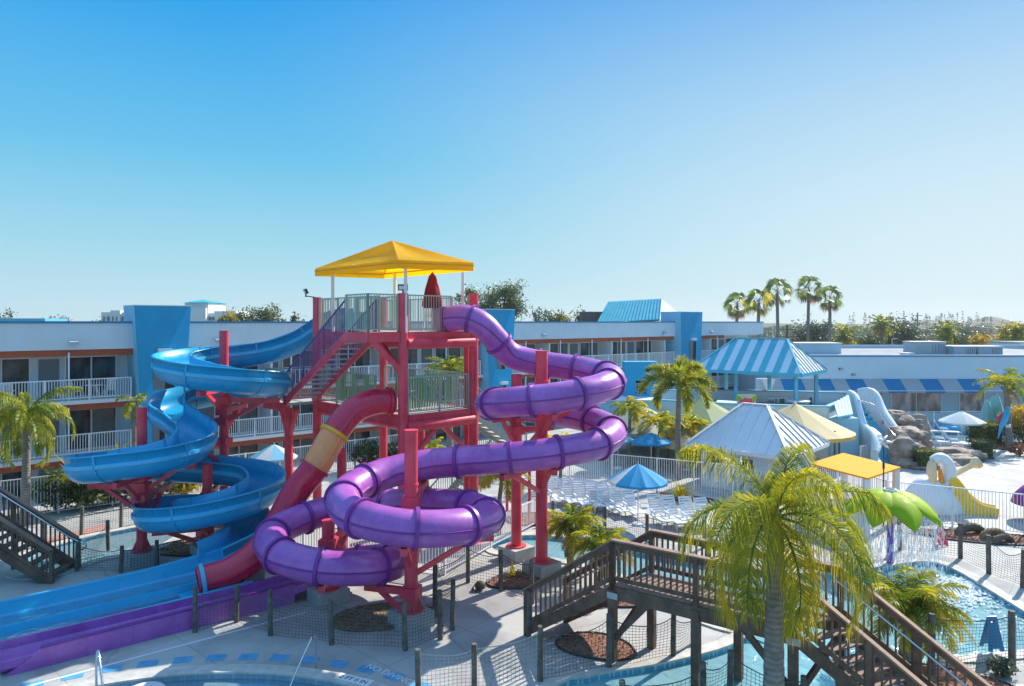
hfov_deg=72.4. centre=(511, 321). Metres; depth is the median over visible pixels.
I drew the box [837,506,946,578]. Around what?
falling water
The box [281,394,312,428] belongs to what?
window
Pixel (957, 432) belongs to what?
pool lounger
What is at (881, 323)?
palm tree
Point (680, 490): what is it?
spiky plant
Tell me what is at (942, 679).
mulch
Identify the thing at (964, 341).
broadleaf tree
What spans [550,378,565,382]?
window
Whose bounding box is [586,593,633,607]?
bed edging
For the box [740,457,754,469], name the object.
window
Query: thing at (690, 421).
palm tree
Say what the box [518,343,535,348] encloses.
window
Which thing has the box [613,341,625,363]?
window
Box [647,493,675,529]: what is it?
pool lounger
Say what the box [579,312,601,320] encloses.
rooftop hut
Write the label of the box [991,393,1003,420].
folded umbrella
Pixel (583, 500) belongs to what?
pool lounger
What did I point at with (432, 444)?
palm tree
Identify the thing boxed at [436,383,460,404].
window
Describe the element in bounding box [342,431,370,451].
window
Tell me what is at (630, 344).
door
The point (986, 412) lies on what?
folded umbrella
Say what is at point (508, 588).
bed edging
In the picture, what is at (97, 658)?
pool handrail
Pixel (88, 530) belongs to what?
brick paving
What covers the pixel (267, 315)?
broadleaf tree
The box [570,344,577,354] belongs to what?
door
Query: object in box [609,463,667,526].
patio umbrella
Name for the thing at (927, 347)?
rooftop unit
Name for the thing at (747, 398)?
flower sign
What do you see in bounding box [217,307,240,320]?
broadleaf tree
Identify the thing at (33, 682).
painted pad
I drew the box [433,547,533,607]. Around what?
net fence
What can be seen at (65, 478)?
spiky plant
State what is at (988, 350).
rooftop unit
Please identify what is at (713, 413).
shade canopy
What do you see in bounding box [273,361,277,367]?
door
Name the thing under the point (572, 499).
pool lounger
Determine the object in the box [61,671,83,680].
painted pad
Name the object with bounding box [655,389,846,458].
raised deck
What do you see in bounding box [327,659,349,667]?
painted pad
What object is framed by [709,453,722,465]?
window
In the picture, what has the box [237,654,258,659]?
painted pad
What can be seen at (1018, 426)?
shrub
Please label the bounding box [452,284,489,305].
broadleaf tree
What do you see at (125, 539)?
river water
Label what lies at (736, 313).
fan palm
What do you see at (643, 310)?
gabled roof block
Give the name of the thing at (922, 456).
clipped shrub
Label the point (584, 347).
window
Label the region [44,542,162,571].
lazy river left arm floor
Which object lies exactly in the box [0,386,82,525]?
palm tree
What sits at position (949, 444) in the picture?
back pool coping
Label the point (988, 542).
net fence
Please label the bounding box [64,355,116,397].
window
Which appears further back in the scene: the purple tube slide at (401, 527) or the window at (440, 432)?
the window at (440, 432)
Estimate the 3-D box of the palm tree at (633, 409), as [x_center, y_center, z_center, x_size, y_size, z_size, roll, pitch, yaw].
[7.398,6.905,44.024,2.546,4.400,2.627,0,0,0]
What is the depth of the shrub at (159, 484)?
35.22 m
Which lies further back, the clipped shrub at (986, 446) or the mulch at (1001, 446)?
the mulch at (1001, 446)
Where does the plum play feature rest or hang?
on the pool deck at (488, 616)
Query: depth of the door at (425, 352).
52.75 m
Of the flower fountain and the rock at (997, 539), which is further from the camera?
the rock at (997, 539)
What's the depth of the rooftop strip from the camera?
58.50 m
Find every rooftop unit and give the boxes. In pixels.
[902,341,945,354]
[946,345,976,354]
[965,345,1003,354]
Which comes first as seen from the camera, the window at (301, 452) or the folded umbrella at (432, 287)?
the folded umbrella at (432, 287)
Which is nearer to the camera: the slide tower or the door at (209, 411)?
the slide tower
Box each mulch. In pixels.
[159,536,200,554]
[335,601,436,630]
[488,572,539,586]
[558,631,633,657]
[618,601,632,605]
[650,492,710,500]
[853,662,1009,685]
[918,529,1023,543]
[993,441,1023,448]
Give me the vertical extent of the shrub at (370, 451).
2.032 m
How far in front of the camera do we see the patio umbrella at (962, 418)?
51.26 m
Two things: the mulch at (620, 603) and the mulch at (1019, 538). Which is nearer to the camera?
the mulch at (620, 603)
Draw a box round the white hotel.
[101,300,248,320]
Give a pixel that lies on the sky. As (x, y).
(690, 155)
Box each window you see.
[0,358,30,399]
[0,416,30,457]
[0,471,30,497]
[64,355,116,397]
[64,407,116,451]
[218,403,258,434]
[218,444,258,457]
[244,366,258,369]
[281,350,311,382]
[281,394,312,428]
[281,438,312,458]
[339,348,370,380]
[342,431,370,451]
[389,347,417,377]
[389,429,397,445]
[434,347,460,374]
[434,426,460,439]
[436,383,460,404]
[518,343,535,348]
[522,377,535,385]
[522,421,535,425]
[550,343,567,353]
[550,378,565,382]
[579,342,597,359]
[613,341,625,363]
[635,340,650,360]
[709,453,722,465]
[711,338,716,351]
[711,373,716,383]
[725,338,733,343]
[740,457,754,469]
[891,393,941,413]
[959,393,984,413]
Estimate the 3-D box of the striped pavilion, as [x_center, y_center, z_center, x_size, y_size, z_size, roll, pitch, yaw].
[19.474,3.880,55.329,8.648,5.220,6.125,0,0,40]
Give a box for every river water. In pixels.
[16,528,171,573]
[531,540,1021,679]
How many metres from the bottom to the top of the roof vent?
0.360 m
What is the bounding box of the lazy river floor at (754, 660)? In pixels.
[535,554,1023,685]
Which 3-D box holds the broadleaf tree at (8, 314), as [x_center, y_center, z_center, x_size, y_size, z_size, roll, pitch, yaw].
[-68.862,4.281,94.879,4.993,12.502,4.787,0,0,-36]
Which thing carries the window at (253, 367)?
in the motel building at (39, 359)
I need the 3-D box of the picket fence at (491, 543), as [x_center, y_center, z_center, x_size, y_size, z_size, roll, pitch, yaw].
[-4.287,8.400,27.173,12.638,1.200,5.395,0,0,-13]
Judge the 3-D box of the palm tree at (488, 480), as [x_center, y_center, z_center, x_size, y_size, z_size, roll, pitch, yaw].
[-0.448,7.454,29.552,2.503,3.294,2.404,0,0,-41]
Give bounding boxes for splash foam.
[824,574,1009,618]
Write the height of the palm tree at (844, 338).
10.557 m
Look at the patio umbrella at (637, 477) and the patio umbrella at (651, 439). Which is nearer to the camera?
the patio umbrella at (637, 477)
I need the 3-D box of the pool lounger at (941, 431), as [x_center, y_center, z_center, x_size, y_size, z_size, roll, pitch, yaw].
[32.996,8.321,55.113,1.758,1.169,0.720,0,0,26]
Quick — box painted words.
[366,664,413,683]
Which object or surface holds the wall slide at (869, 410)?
on the pool deck at (488, 616)
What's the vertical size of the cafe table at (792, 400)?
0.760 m
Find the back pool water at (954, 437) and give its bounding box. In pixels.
[931,434,1023,444]
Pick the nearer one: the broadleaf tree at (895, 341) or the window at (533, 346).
the window at (533, 346)
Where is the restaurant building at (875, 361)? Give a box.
[731,345,1023,421]
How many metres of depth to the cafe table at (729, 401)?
50.41 m
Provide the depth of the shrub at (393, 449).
42.77 m
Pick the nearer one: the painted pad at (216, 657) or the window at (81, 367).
the painted pad at (216, 657)
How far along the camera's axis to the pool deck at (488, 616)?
21.75 m
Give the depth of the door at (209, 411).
42.38 m
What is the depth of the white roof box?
70.50 m
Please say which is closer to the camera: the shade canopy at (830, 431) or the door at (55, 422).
the door at (55, 422)
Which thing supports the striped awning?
attached to the restaurant building at (875, 361)
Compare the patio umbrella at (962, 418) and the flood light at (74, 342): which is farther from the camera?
the patio umbrella at (962, 418)
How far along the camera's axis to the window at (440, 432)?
53.88 m
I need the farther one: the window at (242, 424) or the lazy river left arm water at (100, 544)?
the window at (242, 424)
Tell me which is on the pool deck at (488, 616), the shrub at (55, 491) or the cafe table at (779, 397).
the shrub at (55, 491)
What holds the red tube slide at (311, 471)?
on the pool deck at (488, 616)
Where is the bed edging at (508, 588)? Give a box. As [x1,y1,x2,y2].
[485,572,525,589]
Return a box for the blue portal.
[622,361,657,396]
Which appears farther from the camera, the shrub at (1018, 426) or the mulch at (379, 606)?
the shrub at (1018, 426)
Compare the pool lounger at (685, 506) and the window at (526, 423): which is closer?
the pool lounger at (685, 506)
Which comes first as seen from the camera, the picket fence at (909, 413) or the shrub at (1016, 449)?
the shrub at (1016, 449)
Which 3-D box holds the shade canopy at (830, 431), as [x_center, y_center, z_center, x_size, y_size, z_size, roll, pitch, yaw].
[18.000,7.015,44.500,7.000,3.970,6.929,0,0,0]
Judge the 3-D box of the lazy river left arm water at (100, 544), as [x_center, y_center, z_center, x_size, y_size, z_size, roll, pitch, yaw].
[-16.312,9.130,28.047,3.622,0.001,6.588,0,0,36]
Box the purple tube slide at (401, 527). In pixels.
[0,304,627,676]
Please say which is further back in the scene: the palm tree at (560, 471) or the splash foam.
the palm tree at (560, 471)
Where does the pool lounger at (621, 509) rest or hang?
on the pool deck at (488, 616)
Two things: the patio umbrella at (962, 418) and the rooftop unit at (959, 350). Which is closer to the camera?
the patio umbrella at (962, 418)
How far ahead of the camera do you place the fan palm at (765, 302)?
87.83 m
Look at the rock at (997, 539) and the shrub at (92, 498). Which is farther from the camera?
the shrub at (92, 498)
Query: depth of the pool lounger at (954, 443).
49.46 m
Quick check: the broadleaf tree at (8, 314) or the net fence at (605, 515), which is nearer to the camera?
the net fence at (605, 515)
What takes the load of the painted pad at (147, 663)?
on the pool deck at (488, 616)
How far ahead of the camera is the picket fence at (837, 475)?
37.84 m
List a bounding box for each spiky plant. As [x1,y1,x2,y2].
[40,455,78,485]
[504,559,525,579]
[657,478,700,500]
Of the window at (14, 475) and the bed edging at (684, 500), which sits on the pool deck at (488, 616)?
the bed edging at (684, 500)
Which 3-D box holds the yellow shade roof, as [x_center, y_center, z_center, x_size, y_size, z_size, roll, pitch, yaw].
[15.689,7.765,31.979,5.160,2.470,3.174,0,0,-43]
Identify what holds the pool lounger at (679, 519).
on the pool deck at (488, 616)
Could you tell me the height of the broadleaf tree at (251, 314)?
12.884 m
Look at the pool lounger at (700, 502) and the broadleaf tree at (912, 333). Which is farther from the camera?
the broadleaf tree at (912, 333)
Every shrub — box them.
[30,466,82,511]
[60,481,110,508]
[102,481,129,503]
[122,482,167,497]
[165,482,201,494]
[349,438,394,463]
[387,441,397,455]
[912,446,938,467]
[967,438,996,458]
[984,654,1021,676]
[998,403,1023,442]
[1006,443,1023,455]
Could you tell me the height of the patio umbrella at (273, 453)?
2.680 m
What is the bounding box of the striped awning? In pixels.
[762,379,1023,392]
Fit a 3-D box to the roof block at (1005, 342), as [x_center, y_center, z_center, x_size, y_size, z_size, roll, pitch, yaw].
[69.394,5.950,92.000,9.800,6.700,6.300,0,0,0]
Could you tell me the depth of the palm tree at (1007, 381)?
49.87 m
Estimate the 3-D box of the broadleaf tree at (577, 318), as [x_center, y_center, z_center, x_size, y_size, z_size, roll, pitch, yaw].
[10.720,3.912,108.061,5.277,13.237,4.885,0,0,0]
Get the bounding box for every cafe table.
[717,400,736,402]
[764,396,787,403]
[786,399,810,404]
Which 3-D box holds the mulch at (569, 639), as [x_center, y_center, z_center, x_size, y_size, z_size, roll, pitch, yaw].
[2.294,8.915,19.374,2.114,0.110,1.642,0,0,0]
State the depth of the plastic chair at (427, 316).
29.11 m
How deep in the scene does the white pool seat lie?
17.21 m
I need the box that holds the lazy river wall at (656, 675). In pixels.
[492,536,1023,685]
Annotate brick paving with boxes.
[47,524,111,545]
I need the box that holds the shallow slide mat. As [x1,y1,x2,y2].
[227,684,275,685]
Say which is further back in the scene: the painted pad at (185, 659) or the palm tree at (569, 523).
the palm tree at (569, 523)
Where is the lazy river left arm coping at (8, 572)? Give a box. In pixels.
[2,525,186,579]
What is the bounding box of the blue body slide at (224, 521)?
[0,308,363,640]
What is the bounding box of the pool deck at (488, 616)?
[0,422,1023,685]
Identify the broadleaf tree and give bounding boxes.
[0,308,17,317]
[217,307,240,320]
[231,305,257,320]
[251,302,285,320]
[290,311,306,320]
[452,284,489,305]
[468,278,535,320]
[529,307,557,320]
[552,307,571,320]
[571,304,590,320]
[784,333,811,341]
[789,314,837,341]
[853,328,899,344]
[878,318,907,344]
[888,311,931,342]
[924,322,979,344]
[949,319,983,339]
[968,328,998,343]
[968,332,992,344]
[984,320,1023,343]
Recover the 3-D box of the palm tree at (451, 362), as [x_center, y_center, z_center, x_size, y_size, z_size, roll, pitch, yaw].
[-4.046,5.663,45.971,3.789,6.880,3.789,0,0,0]
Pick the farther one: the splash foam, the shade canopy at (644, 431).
the shade canopy at (644, 431)
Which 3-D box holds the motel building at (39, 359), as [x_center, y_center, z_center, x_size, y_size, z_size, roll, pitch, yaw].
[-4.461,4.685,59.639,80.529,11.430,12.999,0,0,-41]
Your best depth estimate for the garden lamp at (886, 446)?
29.98 m
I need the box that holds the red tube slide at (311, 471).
[195,387,396,592]
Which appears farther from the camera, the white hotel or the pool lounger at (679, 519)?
the white hotel
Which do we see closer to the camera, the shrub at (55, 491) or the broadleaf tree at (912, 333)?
the shrub at (55, 491)
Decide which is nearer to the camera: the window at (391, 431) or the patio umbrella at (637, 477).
the patio umbrella at (637, 477)
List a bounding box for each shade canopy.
[617,406,668,463]
[652,396,728,466]
[778,401,855,471]
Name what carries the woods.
on the ground
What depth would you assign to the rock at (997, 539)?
28.35 m
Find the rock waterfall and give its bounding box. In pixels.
[881,410,987,469]
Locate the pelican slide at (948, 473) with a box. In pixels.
[905,453,998,516]
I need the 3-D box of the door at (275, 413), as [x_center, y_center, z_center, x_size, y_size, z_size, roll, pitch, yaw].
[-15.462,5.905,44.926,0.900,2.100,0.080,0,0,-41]
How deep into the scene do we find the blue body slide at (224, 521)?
25.93 m
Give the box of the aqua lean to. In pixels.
[829,395,858,456]
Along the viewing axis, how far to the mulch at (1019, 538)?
29.01 m
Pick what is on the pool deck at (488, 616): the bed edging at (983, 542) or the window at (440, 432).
the bed edging at (983, 542)
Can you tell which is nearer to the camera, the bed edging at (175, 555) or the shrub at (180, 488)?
the bed edging at (175, 555)
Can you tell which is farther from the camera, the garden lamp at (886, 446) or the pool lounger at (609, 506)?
the pool lounger at (609, 506)
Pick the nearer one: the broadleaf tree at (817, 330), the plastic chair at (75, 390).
the plastic chair at (75, 390)
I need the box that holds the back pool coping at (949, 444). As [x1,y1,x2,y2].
[932,431,1004,445]
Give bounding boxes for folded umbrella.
[422,271,442,331]
[979,399,994,421]
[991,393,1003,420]
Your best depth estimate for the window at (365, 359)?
49.18 m
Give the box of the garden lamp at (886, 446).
[879,436,891,525]
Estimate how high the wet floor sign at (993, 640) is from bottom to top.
0.876 m
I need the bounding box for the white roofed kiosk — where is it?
[685,402,829,494]
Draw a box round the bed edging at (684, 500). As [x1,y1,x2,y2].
[650,493,713,501]
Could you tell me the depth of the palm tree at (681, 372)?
39.83 m
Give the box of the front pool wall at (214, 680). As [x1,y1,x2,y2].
[107,674,342,685]
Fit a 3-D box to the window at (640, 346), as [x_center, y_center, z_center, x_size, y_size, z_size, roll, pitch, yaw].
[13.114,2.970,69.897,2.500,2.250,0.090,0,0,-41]
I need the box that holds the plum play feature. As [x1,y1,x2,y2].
[1010,485,1023,505]
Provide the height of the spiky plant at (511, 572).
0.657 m
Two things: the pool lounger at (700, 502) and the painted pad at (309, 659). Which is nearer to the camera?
the painted pad at (309, 659)
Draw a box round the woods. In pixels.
[748,311,1003,340]
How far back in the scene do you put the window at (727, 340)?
79.92 m
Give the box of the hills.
[763,317,1023,337]
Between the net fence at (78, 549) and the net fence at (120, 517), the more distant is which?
the net fence at (120, 517)
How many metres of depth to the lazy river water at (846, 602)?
22.85 m
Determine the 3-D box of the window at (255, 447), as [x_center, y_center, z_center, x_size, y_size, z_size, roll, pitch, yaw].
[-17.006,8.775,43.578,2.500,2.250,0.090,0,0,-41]
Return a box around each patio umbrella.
[250,444,297,461]
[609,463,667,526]
[614,435,632,468]
[631,431,671,471]
[665,435,696,470]
[938,411,986,441]
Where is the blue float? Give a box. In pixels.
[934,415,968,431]
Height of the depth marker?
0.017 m
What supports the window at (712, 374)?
in the motel building at (39, 359)
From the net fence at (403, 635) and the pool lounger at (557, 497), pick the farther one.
the pool lounger at (557, 497)
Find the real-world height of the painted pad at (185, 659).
0.001 m
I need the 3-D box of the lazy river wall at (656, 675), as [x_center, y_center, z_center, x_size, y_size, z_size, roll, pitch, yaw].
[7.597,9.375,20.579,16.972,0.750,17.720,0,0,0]
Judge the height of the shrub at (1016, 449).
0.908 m
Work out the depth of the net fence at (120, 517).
29.54 m
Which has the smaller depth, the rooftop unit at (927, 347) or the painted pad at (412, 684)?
the painted pad at (412, 684)
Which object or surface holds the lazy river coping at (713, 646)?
on the pool deck at (488, 616)
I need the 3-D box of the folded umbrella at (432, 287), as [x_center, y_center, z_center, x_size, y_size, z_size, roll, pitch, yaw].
[-3.139,-0.800,27.600,0.789,2.400,0.789,0,0,0]
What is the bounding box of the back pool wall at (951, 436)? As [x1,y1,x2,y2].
[931,432,1020,441]
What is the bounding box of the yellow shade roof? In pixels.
[810,453,900,535]
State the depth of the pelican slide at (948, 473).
33.06 m
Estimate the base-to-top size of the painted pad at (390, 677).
0.001 m
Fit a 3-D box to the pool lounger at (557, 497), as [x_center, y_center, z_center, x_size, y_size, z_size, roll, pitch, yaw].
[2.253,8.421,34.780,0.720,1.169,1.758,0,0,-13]
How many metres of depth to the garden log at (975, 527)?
29.37 m
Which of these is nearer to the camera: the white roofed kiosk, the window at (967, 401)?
the white roofed kiosk
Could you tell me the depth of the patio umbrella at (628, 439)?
42.51 m
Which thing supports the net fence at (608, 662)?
on the pool deck at (488, 616)
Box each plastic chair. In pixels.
[1,384,14,395]
[70,381,83,399]
[102,379,115,397]
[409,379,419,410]
[423,308,430,330]
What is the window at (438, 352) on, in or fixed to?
in the motel building at (39, 359)
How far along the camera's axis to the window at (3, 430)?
35.85 m
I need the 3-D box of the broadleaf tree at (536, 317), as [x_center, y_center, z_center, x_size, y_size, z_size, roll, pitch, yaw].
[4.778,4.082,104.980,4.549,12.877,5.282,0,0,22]
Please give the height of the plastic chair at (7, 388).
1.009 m
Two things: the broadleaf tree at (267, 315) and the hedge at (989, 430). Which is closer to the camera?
the hedge at (989, 430)
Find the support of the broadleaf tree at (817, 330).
on the ground
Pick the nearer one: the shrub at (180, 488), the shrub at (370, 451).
the shrub at (180, 488)
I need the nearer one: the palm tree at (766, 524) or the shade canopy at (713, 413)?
the palm tree at (766, 524)
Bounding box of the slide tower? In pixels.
[263,241,530,546]
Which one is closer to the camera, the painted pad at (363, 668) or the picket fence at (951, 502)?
the painted pad at (363, 668)
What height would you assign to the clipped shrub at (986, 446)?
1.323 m
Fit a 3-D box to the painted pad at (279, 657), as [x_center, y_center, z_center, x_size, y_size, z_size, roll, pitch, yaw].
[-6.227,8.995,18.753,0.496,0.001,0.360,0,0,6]
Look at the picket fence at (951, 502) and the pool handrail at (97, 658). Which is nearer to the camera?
the pool handrail at (97, 658)
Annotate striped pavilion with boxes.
[699,338,826,404]
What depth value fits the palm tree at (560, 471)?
37.91 m
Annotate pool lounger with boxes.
[548,476,568,504]
[559,478,581,507]
[572,479,594,508]
[584,481,607,513]
[595,483,619,514]
[608,485,633,518]
[620,488,646,518]
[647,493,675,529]
[661,495,690,531]
[678,496,707,530]
[693,497,725,533]
[930,428,943,434]
[930,430,958,446]
[934,420,960,436]
[943,430,970,445]
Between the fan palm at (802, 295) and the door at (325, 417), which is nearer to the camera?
the door at (325, 417)
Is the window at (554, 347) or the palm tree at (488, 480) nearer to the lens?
the palm tree at (488, 480)
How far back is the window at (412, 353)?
51.84 m
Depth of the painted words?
17.85 m
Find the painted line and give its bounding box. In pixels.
[28,612,305,685]
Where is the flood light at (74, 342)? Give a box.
[69,340,78,344]
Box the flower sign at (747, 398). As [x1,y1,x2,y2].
[735,395,757,404]
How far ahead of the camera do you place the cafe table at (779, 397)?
53.34 m
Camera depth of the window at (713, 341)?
78.19 m
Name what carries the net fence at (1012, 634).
on the pool deck at (488, 616)
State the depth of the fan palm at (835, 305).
93.83 m
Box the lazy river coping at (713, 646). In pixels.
[482,532,1023,685]
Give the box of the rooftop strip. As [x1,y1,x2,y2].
[0,318,67,320]
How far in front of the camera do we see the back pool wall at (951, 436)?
56.98 m
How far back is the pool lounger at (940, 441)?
49.99 m
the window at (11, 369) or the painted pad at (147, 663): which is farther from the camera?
the window at (11, 369)
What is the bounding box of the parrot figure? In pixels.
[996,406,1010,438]
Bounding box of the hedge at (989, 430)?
[963,420,1005,443]
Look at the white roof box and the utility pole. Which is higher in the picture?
the utility pole
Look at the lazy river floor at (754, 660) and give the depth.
20.95 m
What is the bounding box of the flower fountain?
[842,487,942,563]
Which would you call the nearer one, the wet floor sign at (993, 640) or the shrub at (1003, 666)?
the shrub at (1003, 666)
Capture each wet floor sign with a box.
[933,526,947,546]
[979,616,1003,651]
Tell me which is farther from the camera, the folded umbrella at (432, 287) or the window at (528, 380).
the window at (528, 380)
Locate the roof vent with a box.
[899,352,914,354]
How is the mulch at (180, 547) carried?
on the pool deck at (488, 616)
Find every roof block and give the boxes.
[598,298,676,320]
[986,341,1023,344]
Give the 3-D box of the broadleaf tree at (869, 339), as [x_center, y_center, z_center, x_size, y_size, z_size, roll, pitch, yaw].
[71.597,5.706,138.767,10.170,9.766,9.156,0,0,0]
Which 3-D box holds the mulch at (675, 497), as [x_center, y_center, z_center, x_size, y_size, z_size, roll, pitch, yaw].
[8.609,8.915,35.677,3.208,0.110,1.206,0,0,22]
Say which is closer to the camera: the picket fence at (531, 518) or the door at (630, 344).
the picket fence at (531, 518)
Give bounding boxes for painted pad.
[20,679,43,685]
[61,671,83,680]
[102,664,122,672]
[136,659,158,667]
[171,656,193,663]
[205,654,226,660]
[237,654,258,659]
[269,654,290,660]
[299,656,320,663]
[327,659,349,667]
[355,664,377,673]
[383,671,405,681]
[408,681,430,685]
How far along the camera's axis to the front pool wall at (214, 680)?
17.85 m
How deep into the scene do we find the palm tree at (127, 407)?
33.91 m
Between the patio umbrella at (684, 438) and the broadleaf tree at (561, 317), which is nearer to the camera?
the patio umbrella at (684, 438)
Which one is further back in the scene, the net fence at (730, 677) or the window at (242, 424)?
the window at (242, 424)
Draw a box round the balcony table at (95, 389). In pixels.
[84,384,101,398]
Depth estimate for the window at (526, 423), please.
59.68 m
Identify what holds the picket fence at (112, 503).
on the pool deck at (488, 616)
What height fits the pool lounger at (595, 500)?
1.169 m
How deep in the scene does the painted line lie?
19.04 m
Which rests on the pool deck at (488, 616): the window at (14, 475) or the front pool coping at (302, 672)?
the front pool coping at (302, 672)
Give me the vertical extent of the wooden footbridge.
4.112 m
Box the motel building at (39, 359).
[0,305,762,497]
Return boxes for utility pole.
[779,325,794,337]
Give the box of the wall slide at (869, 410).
[846,387,897,464]
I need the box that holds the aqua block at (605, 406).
[596,396,655,438]
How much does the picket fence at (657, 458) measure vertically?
1.900 m
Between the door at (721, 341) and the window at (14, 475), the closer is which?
the window at (14, 475)
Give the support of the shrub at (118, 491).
on the pool deck at (488, 616)
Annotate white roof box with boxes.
[794,342,842,353]
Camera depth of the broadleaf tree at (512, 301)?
97.92 m
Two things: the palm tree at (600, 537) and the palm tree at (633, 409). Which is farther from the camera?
the palm tree at (633, 409)
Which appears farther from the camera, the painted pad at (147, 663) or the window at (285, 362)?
the window at (285, 362)
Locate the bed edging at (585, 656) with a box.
[555,631,636,661]
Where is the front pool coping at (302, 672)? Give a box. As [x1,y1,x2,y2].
[57,664,389,685]
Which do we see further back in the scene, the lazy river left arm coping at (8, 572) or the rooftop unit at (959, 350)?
the rooftop unit at (959, 350)
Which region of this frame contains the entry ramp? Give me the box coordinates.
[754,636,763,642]
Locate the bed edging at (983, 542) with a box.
[916,529,1023,545]
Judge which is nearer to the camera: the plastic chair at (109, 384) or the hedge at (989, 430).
the plastic chair at (109, 384)
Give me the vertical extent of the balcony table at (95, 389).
0.719 m
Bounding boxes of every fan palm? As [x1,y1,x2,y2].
[723,292,750,321]
[743,289,773,337]
[762,277,793,337]
[793,276,824,341]
[815,285,843,341]
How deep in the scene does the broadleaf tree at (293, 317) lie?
89.51 m
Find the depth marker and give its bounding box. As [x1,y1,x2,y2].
[334,673,373,685]
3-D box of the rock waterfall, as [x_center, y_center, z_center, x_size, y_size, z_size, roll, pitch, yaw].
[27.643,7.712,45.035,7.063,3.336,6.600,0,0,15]
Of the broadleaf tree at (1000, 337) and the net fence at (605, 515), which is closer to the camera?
the net fence at (605, 515)
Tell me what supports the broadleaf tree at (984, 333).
on the ground
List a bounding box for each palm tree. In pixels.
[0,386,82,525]
[115,393,147,482]
[423,355,463,446]
[425,436,444,486]
[478,473,530,534]
[547,503,606,563]
[548,432,568,486]
[568,524,633,589]
[610,395,648,464]
[636,409,686,468]
[637,354,717,479]
[670,414,709,466]
[673,441,894,685]
[832,322,865,344]
[846,564,978,661]
[865,314,899,344]
[924,320,964,344]
[972,367,1023,446]
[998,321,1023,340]
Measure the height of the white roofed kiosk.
4.460 m
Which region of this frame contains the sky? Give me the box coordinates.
[0,0,1023,323]
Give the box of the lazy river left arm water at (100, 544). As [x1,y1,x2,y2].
[30,533,167,565]
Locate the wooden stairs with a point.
(51, 554)
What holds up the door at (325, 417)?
in the motel building at (39, 359)
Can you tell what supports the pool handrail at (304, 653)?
on the pool deck at (488, 616)
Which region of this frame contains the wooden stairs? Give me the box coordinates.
[0,486,86,583]
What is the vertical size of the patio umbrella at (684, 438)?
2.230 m
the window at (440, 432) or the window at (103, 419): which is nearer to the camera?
the window at (103, 419)
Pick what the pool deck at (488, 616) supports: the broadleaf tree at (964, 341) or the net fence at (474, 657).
the net fence at (474, 657)
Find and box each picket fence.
[0,434,397,516]
[295,499,535,574]
[486,441,732,499]
[508,513,553,524]
[801,464,888,488]
[849,475,1023,534]
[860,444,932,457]
[907,411,1012,429]
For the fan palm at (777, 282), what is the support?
on the ground
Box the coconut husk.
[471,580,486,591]
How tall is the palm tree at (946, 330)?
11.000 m
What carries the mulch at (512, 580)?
on the pool deck at (488, 616)
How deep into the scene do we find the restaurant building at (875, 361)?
62.00 m
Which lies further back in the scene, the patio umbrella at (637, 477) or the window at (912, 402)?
the window at (912, 402)
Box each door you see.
[39,359,58,399]
[39,414,58,453]
[39,468,58,491]
[198,406,213,417]
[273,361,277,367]
[273,410,277,429]
[322,393,333,423]
[422,348,431,375]
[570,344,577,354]
[628,342,633,360]
[719,339,723,347]
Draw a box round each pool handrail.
[95,649,103,685]
[290,635,316,685]
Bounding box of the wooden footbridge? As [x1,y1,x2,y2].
[523,529,991,685]
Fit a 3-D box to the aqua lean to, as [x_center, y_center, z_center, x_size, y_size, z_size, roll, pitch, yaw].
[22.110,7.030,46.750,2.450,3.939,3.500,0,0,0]
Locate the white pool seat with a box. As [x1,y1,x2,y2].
[134,681,165,685]
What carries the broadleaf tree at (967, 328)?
on the ground
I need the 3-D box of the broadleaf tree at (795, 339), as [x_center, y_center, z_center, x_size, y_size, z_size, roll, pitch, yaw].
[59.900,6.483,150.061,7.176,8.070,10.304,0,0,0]
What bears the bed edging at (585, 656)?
on the pool deck at (488, 616)
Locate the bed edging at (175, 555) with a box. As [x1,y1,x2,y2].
[159,537,198,556]
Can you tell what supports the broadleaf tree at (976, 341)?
on the ground
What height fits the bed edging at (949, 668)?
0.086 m
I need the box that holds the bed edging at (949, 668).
[851,661,1015,685]
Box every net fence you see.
[42,502,131,539]
[74,520,158,572]
[193,564,454,650]
[415,625,542,685]
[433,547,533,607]
[526,589,690,677]
[551,500,705,542]
[619,649,806,685]
[858,609,1023,683]
[897,519,1023,588]
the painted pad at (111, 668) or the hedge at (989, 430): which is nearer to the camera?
the painted pad at (111, 668)
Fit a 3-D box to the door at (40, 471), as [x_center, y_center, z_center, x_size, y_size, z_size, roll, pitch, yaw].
[-24.498,8.850,37.030,0.900,2.100,0.080,0,0,-41]
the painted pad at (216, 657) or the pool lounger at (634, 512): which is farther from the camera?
the pool lounger at (634, 512)
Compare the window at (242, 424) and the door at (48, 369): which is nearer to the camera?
the door at (48, 369)
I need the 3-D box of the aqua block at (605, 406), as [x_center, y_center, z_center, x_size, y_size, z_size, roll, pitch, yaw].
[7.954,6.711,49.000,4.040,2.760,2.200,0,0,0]
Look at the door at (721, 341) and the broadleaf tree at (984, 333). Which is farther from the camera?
the broadleaf tree at (984, 333)

